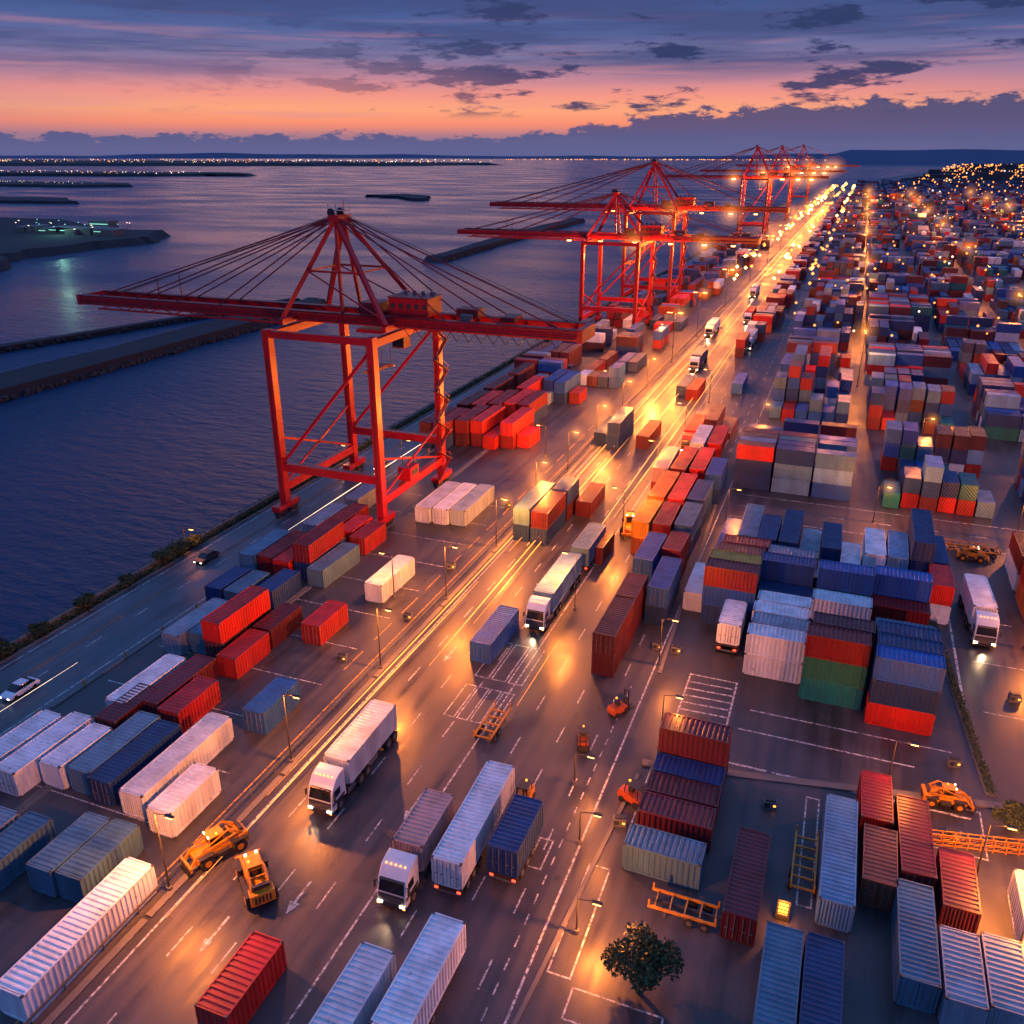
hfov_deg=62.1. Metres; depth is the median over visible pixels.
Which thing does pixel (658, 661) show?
street lamp
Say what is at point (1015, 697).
equipment cabinet
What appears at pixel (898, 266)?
container stack block
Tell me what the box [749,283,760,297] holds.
articulated truck
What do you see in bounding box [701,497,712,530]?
shipping container
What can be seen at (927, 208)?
container stack block
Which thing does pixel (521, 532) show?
shipping container
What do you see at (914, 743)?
street lamp
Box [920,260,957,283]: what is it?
container stack block
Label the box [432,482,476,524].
shipping container
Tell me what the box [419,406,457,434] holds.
shipping container
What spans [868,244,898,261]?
container stack block
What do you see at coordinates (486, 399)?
shipping container
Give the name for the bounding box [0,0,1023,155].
sky
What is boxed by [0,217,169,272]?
island
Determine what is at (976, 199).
container stack block
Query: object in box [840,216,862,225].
container stack block
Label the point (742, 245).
container stack block
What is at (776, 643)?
shipping container
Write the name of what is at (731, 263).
container stack block
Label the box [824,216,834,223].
container stack block
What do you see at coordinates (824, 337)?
container stack block
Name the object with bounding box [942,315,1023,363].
container stack block
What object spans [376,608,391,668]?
street lamp
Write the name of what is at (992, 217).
container stack block
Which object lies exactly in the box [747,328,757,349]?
articulated truck
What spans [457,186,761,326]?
gantry crane
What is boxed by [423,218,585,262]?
breakwater
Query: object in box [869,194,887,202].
container stack block
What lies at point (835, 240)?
container stack block
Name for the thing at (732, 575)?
shipping container
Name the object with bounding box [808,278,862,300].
container stack block
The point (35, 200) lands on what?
island
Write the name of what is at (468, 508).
shipping container
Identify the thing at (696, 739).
shipping container
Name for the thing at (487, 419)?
shipping container
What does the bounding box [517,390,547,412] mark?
shipping container
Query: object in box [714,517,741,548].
shipping container
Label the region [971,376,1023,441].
container stack block
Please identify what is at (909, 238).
container stack block
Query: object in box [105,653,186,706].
shipping container
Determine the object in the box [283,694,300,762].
street lamp
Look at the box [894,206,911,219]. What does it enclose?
container stack block
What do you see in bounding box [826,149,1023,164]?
hills
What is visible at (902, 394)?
container stack block
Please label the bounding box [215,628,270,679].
shipping container
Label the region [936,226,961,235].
container stack block
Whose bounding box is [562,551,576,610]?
street lamp
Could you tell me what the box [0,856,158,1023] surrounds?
shipping container
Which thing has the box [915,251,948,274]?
container stack block
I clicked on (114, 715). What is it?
shipping container
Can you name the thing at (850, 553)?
shipping container
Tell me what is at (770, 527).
shipping container
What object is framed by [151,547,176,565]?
bush
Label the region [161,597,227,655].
shipping container
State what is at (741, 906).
shipping container
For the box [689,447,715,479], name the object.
shipping container
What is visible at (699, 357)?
articulated truck
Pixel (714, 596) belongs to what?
shipping container
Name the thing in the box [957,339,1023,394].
container stack block
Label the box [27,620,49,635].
bush
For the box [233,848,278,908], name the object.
reach stacker
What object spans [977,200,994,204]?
container stack block
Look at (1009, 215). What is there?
container stack block
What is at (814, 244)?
container stack block
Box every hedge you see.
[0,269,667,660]
[930,617,996,795]
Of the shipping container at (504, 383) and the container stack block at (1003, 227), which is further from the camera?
the container stack block at (1003, 227)
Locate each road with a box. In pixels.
[0,193,812,736]
[55,185,852,1023]
[626,492,1023,847]
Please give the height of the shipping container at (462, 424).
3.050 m
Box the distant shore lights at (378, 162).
[0,158,806,182]
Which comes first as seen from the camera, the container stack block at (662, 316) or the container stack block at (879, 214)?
the container stack block at (662, 316)
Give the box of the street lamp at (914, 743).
[888,741,919,774]
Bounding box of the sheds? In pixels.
[14,220,127,235]
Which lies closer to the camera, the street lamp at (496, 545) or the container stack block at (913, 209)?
the street lamp at (496, 545)
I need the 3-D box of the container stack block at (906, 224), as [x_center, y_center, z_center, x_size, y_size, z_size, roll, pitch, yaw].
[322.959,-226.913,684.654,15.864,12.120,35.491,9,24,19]
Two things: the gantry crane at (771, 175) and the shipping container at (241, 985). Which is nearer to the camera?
the shipping container at (241, 985)
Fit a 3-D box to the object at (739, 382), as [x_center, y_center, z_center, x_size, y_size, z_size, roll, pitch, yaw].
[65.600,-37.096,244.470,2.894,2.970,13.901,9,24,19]
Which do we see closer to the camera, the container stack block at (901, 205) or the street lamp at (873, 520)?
the street lamp at (873, 520)
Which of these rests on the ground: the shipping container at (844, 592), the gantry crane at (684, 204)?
the gantry crane at (684, 204)
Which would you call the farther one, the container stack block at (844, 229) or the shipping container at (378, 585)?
the container stack block at (844, 229)
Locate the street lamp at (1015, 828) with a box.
[976,824,1018,875]
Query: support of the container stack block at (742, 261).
on the ground
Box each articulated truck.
[304,699,397,815]
[373,788,454,911]
[523,552,581,631]
[679,413,706,451]
[688,346,707,371]
[704,317,719,336]
[715,598,747,654]
[743,306,756,323]
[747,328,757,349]
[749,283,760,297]
[958,573,1001,647]
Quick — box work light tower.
[775,893,791,921]
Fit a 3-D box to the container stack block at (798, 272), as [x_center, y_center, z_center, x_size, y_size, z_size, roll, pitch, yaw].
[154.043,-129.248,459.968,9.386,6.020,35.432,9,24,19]
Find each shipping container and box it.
[0,709,62,761]
[0,711,93,797]
[0,806,20,832]
[0,810,56,891]
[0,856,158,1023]
[25,811,110,897]
[38,722,112,790]
[54,817,143,902]
[67,710,160,795]
[86,719,181,807]
[94,683,158,730]
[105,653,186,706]
[118,711,233,820]
[136,654,218,714]
[145,762,221,838]
[157,675,220,733]
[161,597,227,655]
[187,622,206,654]
[194,930,286,1023]
[200,585,270,643]
[204,566,250,600]
[204,608,270,657]
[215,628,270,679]
[223,570,269,599]
[238,528,290,570]
[242,676,300,735]
[253,602,302,648]
[257,530,307,574]
[258,568,301,609]
[272,546,293,574]
[292,519,344,563]
[293,538,345,579]
[301,502,348,531]
[301,599,348,645]
[306,542,359,588]
[330,503,368,523]
[344,483,375,506]
[344,514,372,542]
[349,521,386,555]
[364,554,414,603]
[415,481,460,523]
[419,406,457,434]
[420,442,433,448]
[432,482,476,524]
[433,407,469,434]
[434,431,454,449]
[450,483,493,526]
[455,404,489,433]
[455,432,470,446]
[457,390,489,409]
[470,405,504,433]
[470,605,518,664]
[471,390,503,408]
[471,418,505,446]
[483,375,513,391]
[483,424,500,449]
[488,389,518,406]
[500,407,533,436]
[501,421,532,448]
[504,389,534,414]
[508,362,534,383]
[513,373,534,389]
[513,480,555,525]
[513,524,530,541]
[516,375,544,391]
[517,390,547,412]
[517,426,539,448]
[530,508,565,545]
[531,490,565,529]
[533,403,547,424]
[536,373,548,378]
[542,390,551,405]
[543,369,569,391]
[548,391,553,402]
[552,476,578,505]
[554,370,580,393]
[554,382,580,404]
[565,493,579,520]
[569,386,586,403]
[575,482,604,517]
[587,530,614,564]
[591,619,634,677]
[592,596,635,656]
[593,416,612,445]
[605,420,633,448]
[607,406,633,435]
[615,572,647,616]
[621,822,706,890]
[630,499,662,538]
[631,537,643,553]
[632,531,666,578]
[633,596,645,635]
[635,419,661,449]
[636,790,716,853]
[644,579,679,626]
[645,771,721,830]
[646,556,681,608]
[647,470,679,502]
[651,446,679,481]
[652,501,681,537]
[652,752,725,807]
[658,712,732,766]
[658,751,729,784]
[661,531,689,562]
[667,473,697,509]
[670,446,698,475]
[674,501,702,542]
[676,374,695,396]
[680,553,687,581]
[682,562,705,611]
[685,378,705,400]
[687,479,713,515]
[688,520,701,559]
[689,424,713,449]
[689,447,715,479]
[700,604,751,630]
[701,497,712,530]
[701,585,756,612]
[703,557,759,593]
[705,457,727,490]
[707,425,729,457]
[709,548,762,583]
[712,473,726,504]
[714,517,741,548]
[716,541,765,555]
[719,826,770,946]
[720,439,729,457]
[722,534,770,551]
[737,503,764,537]
[742,654,802,684]
[744,622,806,663]
[751,600,810,620]
[751,611,810,631]
[753,920,803,1023]
[757,513,782,544]
[757,579,809,594]
[757,579,812,597]
[757,589,812,614]
[760,551,815,586]
[768,544,818,559]
[778,509,804,547]
[796,931,844,1023]
[798,677,863,710]
[800,528,821,553]
[801,656,867,689]
[804,623,871,667]
[809,588,872,619]
[812,569,816,592]
[812,611,875,654]
[813,569,818,587]
[813,588,869,602]
[814,793,857,933]
[816,579,870,597]
[817,559,875,595]
[819,521,841,561]
[840,541,860,564]
[857,769,893,840]
[857,823,898,912]
[862,527,886,566]
[862,675,867,696]
[864,688,935,736]
[869,669,941,714]
[870,594,930,624]
[871,593,928,603]
[873,565,932,602]
[873,619,942,651]
[873,644,946,691]
[874,631,945,656]
[875,617,935,628]
[885,530,908,568]
[891,877,941,1014]
[893,793,937,890]
[907,528,932,572]
[908,508,935,562]
[928,563,955,606]
[929,603,951,624]
[933,535,949,565]
[934,846,981,933]
[937,924,989,1023]
[980,931,1023,1023]
[1004,546,1019,591]
[1007,868,1023,950]
[1009,530,1023,573]
[1015,579,1023,621]
[1019,561,1023,589]
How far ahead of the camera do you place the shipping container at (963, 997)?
66.17 m
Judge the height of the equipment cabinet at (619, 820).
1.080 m
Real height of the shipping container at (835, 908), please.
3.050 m
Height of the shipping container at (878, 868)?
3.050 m
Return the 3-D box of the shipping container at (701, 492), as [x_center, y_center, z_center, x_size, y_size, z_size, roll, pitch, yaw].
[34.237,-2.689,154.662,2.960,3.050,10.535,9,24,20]
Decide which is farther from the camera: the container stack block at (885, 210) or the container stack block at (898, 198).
the container stack block at (898, 198)
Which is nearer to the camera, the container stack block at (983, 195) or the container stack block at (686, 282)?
the container stack block at (686, 282)
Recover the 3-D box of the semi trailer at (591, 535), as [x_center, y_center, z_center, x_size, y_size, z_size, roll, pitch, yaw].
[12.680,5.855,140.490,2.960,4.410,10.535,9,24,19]
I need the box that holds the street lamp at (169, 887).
[153,813,174,890]
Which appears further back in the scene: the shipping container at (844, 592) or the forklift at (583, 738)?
the shipping container at (844, 592)
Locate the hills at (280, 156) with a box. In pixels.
[0,153,481,158]
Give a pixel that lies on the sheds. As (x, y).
(106, 227)
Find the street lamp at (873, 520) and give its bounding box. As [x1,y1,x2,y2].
[872,486,892,522]
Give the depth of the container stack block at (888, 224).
726.90 m
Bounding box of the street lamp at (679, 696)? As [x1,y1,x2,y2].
[661,695,683,721]
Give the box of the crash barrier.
[23,296,731,1023]
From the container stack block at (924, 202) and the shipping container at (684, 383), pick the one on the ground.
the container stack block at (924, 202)
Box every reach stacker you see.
[178,819,248,877]
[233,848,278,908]
[620,510,636,538]
[956,545,990,563]
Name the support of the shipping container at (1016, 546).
on the shipping container at (1012, 573)
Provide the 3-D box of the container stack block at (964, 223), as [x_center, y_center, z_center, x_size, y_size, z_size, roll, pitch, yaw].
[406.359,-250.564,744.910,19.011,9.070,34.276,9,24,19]
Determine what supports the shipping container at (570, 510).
on the road at (153, 983)
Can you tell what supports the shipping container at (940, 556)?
on the shipping container
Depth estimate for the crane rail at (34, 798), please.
131.24 m
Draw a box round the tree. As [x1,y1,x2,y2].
[600,920,684,993]
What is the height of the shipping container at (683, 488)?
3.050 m
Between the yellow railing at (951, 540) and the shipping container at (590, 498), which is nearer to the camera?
the yellow railing at (951, 540)
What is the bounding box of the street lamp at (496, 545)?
[495,498,507,546]
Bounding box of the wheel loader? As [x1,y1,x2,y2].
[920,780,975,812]
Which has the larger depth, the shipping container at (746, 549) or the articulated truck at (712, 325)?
the articulated truck at (712, 325)
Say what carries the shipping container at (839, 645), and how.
on the shipping container at (849, 675)
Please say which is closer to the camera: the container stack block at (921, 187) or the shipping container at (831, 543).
the shipping container at (831, 543)
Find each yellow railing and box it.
[932,829,1023,855]
[944,538,986,549]
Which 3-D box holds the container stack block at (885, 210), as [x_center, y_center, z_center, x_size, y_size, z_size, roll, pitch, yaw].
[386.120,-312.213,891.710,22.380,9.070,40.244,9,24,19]
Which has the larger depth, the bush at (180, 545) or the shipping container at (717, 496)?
the shipping container at (717, 496)
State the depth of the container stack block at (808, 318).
307.70 m
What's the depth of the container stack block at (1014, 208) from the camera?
885.17 m
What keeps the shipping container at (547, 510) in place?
on the shipping container at (543, 537)
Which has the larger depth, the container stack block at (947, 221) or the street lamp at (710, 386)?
the container stack block at (947, 221)
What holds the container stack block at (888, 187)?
on the ground
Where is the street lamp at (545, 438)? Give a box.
[536,424,545,456]
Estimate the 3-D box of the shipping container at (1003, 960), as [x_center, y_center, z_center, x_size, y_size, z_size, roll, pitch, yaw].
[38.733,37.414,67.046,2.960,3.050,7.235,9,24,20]
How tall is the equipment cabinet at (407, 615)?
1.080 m
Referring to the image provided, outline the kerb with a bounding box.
[0,195,1004,1023]
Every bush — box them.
[0,636,15,658]
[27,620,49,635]
[72,592,94,607]
[118,572,134,586]
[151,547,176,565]
[165,537,188,556]
[185,534,201,548]
[991,799,1023,834]
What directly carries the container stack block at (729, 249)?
on the ground
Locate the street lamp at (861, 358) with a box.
[856,329,866,386]
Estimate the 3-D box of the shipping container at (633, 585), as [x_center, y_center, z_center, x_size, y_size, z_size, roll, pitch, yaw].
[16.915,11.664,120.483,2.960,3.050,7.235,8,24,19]
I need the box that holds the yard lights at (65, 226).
[15,219,130,235]
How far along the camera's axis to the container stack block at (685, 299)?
367.04 m
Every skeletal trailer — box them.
[473,700,510,742]
[647,882,719,932]
[787,825,819,894]
[945,543,1001,558]
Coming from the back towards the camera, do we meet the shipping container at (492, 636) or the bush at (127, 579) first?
the bush at (127, 579)
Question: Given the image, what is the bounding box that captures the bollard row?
[35,325,613,712]
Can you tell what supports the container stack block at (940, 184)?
on the ground
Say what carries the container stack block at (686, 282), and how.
on the ground
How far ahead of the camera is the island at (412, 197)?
1384.38 m
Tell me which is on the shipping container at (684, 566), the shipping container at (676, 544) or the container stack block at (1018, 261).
the shipping container at (676, 544)
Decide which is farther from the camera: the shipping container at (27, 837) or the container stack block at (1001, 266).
the container stack block at (1001, 266)
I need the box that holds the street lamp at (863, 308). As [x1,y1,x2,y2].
[859,286,867,330]
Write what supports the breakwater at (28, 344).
in the sea
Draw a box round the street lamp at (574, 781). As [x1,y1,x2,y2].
[572,753,595,785]
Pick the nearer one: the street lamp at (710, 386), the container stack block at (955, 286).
the street lamp at (710, 386)
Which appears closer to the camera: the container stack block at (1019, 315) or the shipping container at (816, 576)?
the shipping container at (816, 576)
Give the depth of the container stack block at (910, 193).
1295.84 m
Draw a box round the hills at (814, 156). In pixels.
[468,154,831,158]
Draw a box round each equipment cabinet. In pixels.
[336,652,347,661]
[403,610,412,619]
[447,561,455,569]
[505,500,512,507]
[613,813,626,827]
[652,640,661,649]
[671,644,681,653]
[763,796,776,809]
[945,826,961,841]
[946,755,961,767]
[1008,691,1021,702]
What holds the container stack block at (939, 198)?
on the ground
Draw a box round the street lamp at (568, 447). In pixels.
[567,431,578,471]
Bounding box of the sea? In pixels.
[0,158,963,641]
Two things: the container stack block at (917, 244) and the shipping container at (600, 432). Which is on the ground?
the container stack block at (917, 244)
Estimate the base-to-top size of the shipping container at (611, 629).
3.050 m
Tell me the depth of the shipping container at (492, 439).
193.95 m
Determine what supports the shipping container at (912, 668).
on the shipping container at (904, 697)
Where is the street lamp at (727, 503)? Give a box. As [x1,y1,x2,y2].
[724,488,741,523]
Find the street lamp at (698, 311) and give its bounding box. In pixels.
[693,291,707,336]
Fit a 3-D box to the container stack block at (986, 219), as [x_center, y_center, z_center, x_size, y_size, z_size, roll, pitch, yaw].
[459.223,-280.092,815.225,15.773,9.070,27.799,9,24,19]
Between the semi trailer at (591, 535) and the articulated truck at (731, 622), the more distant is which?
the semi trailer at (591, 535)
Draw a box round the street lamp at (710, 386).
[704,369,711,402]
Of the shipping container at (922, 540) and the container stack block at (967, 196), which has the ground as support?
the container stack block at (967, 196)
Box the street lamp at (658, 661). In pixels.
[657,618,678,665]
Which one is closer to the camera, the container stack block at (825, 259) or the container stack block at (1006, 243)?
the container stack block at (825, 259)
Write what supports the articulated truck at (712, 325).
on the road at (153, 983)
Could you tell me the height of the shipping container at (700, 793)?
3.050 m
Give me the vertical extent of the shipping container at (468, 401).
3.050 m
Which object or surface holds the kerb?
on the ground
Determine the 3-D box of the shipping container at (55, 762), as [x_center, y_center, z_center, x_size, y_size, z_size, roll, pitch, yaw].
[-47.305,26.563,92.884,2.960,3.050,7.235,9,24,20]
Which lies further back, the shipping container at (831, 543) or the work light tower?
the shipping container at (831, 543)
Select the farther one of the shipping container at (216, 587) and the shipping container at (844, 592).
the shipping container at (216, 587)
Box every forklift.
[516,778,534,797]
[577,725,588,758]
[607,688,635,717]
[617,777,647,810]
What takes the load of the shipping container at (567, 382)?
on the shipping container at (561, 399)
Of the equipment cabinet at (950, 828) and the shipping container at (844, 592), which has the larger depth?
the shipping container at (844, 592)
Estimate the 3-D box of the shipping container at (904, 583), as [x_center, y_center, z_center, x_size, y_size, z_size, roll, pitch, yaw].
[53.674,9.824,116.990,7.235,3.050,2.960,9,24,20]
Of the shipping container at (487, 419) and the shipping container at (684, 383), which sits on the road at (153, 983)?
the shipping container at (684, 383)
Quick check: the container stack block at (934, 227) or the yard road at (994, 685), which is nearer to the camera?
the yard road at (994, 685)
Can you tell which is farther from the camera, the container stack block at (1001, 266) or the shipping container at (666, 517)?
the container stack block at (1001, 266)
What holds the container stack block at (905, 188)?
on the ground
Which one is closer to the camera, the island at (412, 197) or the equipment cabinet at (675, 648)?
the equipment cabinet at (675, 648)
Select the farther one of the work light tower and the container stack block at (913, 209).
the container stack block at (913, 209)
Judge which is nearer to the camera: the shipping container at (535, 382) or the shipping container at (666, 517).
the shipping container at (666, 517)
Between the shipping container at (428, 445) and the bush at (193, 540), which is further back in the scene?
the shipping container at (428, 445)
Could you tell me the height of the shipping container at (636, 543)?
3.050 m
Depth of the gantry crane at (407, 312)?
151.07 m
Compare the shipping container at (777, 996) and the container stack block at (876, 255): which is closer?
the shipping container at (777, 996)
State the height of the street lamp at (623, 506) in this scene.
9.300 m
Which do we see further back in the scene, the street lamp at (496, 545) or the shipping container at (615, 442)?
the shipping container at (615, 442)
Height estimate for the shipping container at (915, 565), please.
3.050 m
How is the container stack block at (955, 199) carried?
on the ground
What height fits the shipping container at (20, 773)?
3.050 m
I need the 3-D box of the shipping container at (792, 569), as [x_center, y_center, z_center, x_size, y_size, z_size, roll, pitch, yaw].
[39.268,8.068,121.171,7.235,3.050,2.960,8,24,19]
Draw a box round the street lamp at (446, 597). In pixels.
[444,545,457,599]
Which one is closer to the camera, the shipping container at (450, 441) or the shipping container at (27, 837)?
the shipping container at (27, 837)
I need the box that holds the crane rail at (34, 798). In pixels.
[0,210,797,813]
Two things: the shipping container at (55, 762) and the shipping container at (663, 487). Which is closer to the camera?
the shipping container at (55, 762)
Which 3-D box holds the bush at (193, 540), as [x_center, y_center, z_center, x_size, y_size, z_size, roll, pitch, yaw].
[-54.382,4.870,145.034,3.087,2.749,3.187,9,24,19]
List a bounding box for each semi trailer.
[309,940,396,1023]
[369,911,466,1023]
[431,760,514,896]
[487,793,543,883]
[571,522,605,569]
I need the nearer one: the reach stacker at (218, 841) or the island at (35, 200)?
the reach stacker at (218, 841)
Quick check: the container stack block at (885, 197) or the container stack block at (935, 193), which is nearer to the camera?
the container stack block at (885, 197)
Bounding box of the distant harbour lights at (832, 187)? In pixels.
[733,163,1023,336]
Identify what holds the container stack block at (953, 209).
on the ground
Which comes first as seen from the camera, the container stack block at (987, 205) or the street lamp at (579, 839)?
the street lamp at (579, 839)
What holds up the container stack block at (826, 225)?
on the road at (153, 983)
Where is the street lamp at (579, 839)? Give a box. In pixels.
[577,811,602,845]
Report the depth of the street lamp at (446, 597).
126.44 m
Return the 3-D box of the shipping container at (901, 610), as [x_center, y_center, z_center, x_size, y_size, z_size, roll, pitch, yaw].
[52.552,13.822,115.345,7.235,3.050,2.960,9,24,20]
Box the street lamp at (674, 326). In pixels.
[667,311,683,362]
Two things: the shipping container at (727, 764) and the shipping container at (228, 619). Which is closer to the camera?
the shipping container at (727, 764)
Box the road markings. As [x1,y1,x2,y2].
[0,226,1023,1023]
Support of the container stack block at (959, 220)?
on the ground
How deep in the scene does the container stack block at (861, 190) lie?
1332.94 m
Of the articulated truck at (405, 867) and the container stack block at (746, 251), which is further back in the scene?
the container stack block at (746, 251)
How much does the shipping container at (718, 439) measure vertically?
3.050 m
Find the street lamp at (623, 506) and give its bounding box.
[612,486,624,537]
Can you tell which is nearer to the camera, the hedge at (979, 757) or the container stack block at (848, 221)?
the hedge at (979, 757)
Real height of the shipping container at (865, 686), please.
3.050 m
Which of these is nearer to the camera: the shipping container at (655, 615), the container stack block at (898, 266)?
the shipping container at (655, 615)
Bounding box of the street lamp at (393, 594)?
[378,551,395,597]
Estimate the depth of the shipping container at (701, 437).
183.50 m
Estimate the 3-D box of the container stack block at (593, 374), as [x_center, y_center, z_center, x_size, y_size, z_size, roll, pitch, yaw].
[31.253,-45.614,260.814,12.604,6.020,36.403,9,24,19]
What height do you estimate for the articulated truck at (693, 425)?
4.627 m
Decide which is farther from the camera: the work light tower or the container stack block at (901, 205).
the container stack block at (901, 205)
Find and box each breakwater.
[0,297,325,402]
[0,298,300,352]
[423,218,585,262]
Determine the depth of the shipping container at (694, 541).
144.66 m
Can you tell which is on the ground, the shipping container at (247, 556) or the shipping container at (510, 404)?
the shipping container at (247, 556)
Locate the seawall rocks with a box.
[5,248,704,644]
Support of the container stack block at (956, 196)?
on the ground
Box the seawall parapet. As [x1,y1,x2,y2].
[4,191,805,655]
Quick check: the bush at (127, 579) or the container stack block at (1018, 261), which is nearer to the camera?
the bush at (127, 579)
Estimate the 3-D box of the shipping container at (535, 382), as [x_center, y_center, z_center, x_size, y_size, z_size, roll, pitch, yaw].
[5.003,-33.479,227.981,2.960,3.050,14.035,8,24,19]
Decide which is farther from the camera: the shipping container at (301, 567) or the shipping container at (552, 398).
the shipping container at (552, 398)
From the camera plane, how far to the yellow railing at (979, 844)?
81.95 m
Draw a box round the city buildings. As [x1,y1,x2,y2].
[899,163,1023,183]
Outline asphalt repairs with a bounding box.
[0,448,998,1013]
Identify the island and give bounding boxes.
[0,171,255,176]
[0,181,132,187]
[0,196,79,203]
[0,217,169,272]
[365,194,430,200]
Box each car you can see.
[0,676,39,700]
[193,549,219,564]
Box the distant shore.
[0,160,499,165]
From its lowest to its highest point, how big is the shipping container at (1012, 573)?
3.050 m
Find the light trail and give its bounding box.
[0,214,817,911]
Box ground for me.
[0,167,1023,1023]
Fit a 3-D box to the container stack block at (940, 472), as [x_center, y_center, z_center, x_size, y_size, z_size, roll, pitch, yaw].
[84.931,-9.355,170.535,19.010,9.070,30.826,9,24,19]
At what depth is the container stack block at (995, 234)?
618.32 m
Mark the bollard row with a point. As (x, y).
(83, 682)
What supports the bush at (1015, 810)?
on the yard road at (994, 685)
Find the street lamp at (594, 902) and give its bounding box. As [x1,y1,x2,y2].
[574,898,602,935]
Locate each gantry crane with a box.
[75,200,595,527]
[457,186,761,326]
[490,157,789,302]
[662,144,828,234]
[700,144,845,219]
[736,144,859,204]
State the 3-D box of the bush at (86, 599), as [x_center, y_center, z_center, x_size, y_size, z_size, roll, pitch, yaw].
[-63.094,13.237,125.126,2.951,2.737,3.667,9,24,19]
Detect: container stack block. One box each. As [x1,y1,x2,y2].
[514,342,581,375]
[563,318,616,351]
[581,350,646,388]
[607,301,654,327]
[616,322,669,354]
[638,289,666,304]
[649,303,687,332]
[653,275,690,293]
[669,290,697,311]
[672,263,708,280]
[688,277,723,298]
[692,256,718,270]
[699,249,726,262]
[704,265,728,285]
[704,404,737,444]
[713,243,736,254]
[722,259,742,275]
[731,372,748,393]
[732,418,856,500]
[733,232,751,236]
[735,321,766,357]
[736,243,745,248]
[737,251,755,266]
[738,249,755,253]
[746,239,769,251]
[753,302,785,332]
[757,235,772,246]
[766,285,795,307]
[769,344,852,423]
[777,274,801,289]
[785,263,807,280]
[786,327,850,382]
[792,299,852,350]
[793,254,809,267]
[799,247,816,262]
[802,283,864,328]
[804,241,820,255]
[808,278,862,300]
[809,236,823,244]
[812,231,826,242]
[816,226,828,237]
[818,260,864,290]
[819,222,830,230]
[820,256,858,275]
[822,219,830,222]
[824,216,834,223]
[826,250,866,272]
[829,238,860,260]
[832,206,840,211]
[832,232,865,248]
[832,237,861,251]
[836,224,865,233]
[836,227,856,234]
[839,217,865,223]
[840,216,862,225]
[843,211,856,216]
[845,204,866,213]
[846,209,860,214]
[846,213,866,220]
[848,197,867,207]
[849,198,864,208]
[851,194,861,197]
[853,189,865,193]
[856,183,868,186]
[864,341,952,385]
[865,255,913,282]
[865,292,931,331]
[865,314,928,352]
[866,229,888,242]
[866,233,900,248]
[866,272,923,301]
[866,273,884,293]
[866,367,955,434]
[867,203,888,211]
[868,203,890,213]
[868,209,891,219]
[868,217,887,228]
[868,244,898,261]
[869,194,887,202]
[869,211,890,219]
[869,224,894,233]
[869,233,896,251]
[870,195,882,199]
[870,199,883,202]
[870,220,897,233]
[870,250,898,271]
[880,420,995,518]
[885,186,897,192]
[887,192,904,201]
[889,193,901,202]
[890,196,907,204]
[890,200,907,206]
[891,201,911,208]
[893,207,915,216]
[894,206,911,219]
[895,203,913,207]
[898,212,925,226]
[900,219,920,229]
[901,187,914,191]
[901,221,922,239]
[904,192,915,198]
[904,234,942,250]
[906,225,935,236]
[908,194,924,200]
[910,240,936,256]
[912,241,956,266]
[914,199,932,207]
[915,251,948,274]
[916,186,929,193]
[917,206,938,212]
[920,207,937,212]
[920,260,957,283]
[922,210,945,215]
[924,191,941,197]
[924,273,973,294]
[925,213,941,223]
[926,194,942,198]
[927,213,952,227]
[928,275,983,314]
[929,215,954,230]
[931,222,962,234]
[932,196,947,205]
[933,200,954,205]
[934,298,995,331]
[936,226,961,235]
[938,182,949,186]
[939,201,953,210]
[942,191,955,194]
[942,232,973,240]
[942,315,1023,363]
[944,235,964,244]
[945,193,961,198]
[945,205,964,213]
[947,195,960,199]
[950,237,989,259]
[952,198,965,201]
[953,211,971,214]
[954,213,971,221]
[955,188,964,193]
[956,214,982,226]
[956,247,987,266]
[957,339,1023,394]
[962,201,980,210]
[962,219,984,231]
[963,250,1008,274]
[965,222,990,232]
[966,195,979,200]
[970,198,990,202]
[970,256,1021,286]
[971,208,997,217]
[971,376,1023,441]
[972,191,989,195]
[973,228,1001,238]
[975,209,1003,219]
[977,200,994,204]
[978,232,1011,237]
[979,276,1018,300]
[980,193,998,197]
[980,202,1000,207]
[982,214,990,223]
[984,203,1004,208]
[987,237,1013,250]
[988,214,1008,226]
[989,286,1023,318]
[991,220,1023,227]
[992,238,1023,250]
[994,204,1015,211]
[998,197,1015,203]
[998,206,1023,216]
[999,223,1023,237]
[1003,211,1020,219]
[1003,249,1023,262]
[1004,192,1020,196]
[1007,227,1023,239]
[1010,307,1023,338]
[1011,182,1023,184]
[1011,211,1023,220]
[1012,255,1023,278]
[1014,195,1023,202]
[1014,440,1023,503]
[1017,232,1023,237]
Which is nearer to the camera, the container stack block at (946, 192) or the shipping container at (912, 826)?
the shipping container at (912, 826)
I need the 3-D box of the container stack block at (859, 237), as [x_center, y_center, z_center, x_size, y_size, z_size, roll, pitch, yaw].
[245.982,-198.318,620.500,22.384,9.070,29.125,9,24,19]
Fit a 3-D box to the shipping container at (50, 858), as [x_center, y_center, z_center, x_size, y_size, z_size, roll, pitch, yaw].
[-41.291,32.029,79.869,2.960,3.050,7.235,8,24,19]
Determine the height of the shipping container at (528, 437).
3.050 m

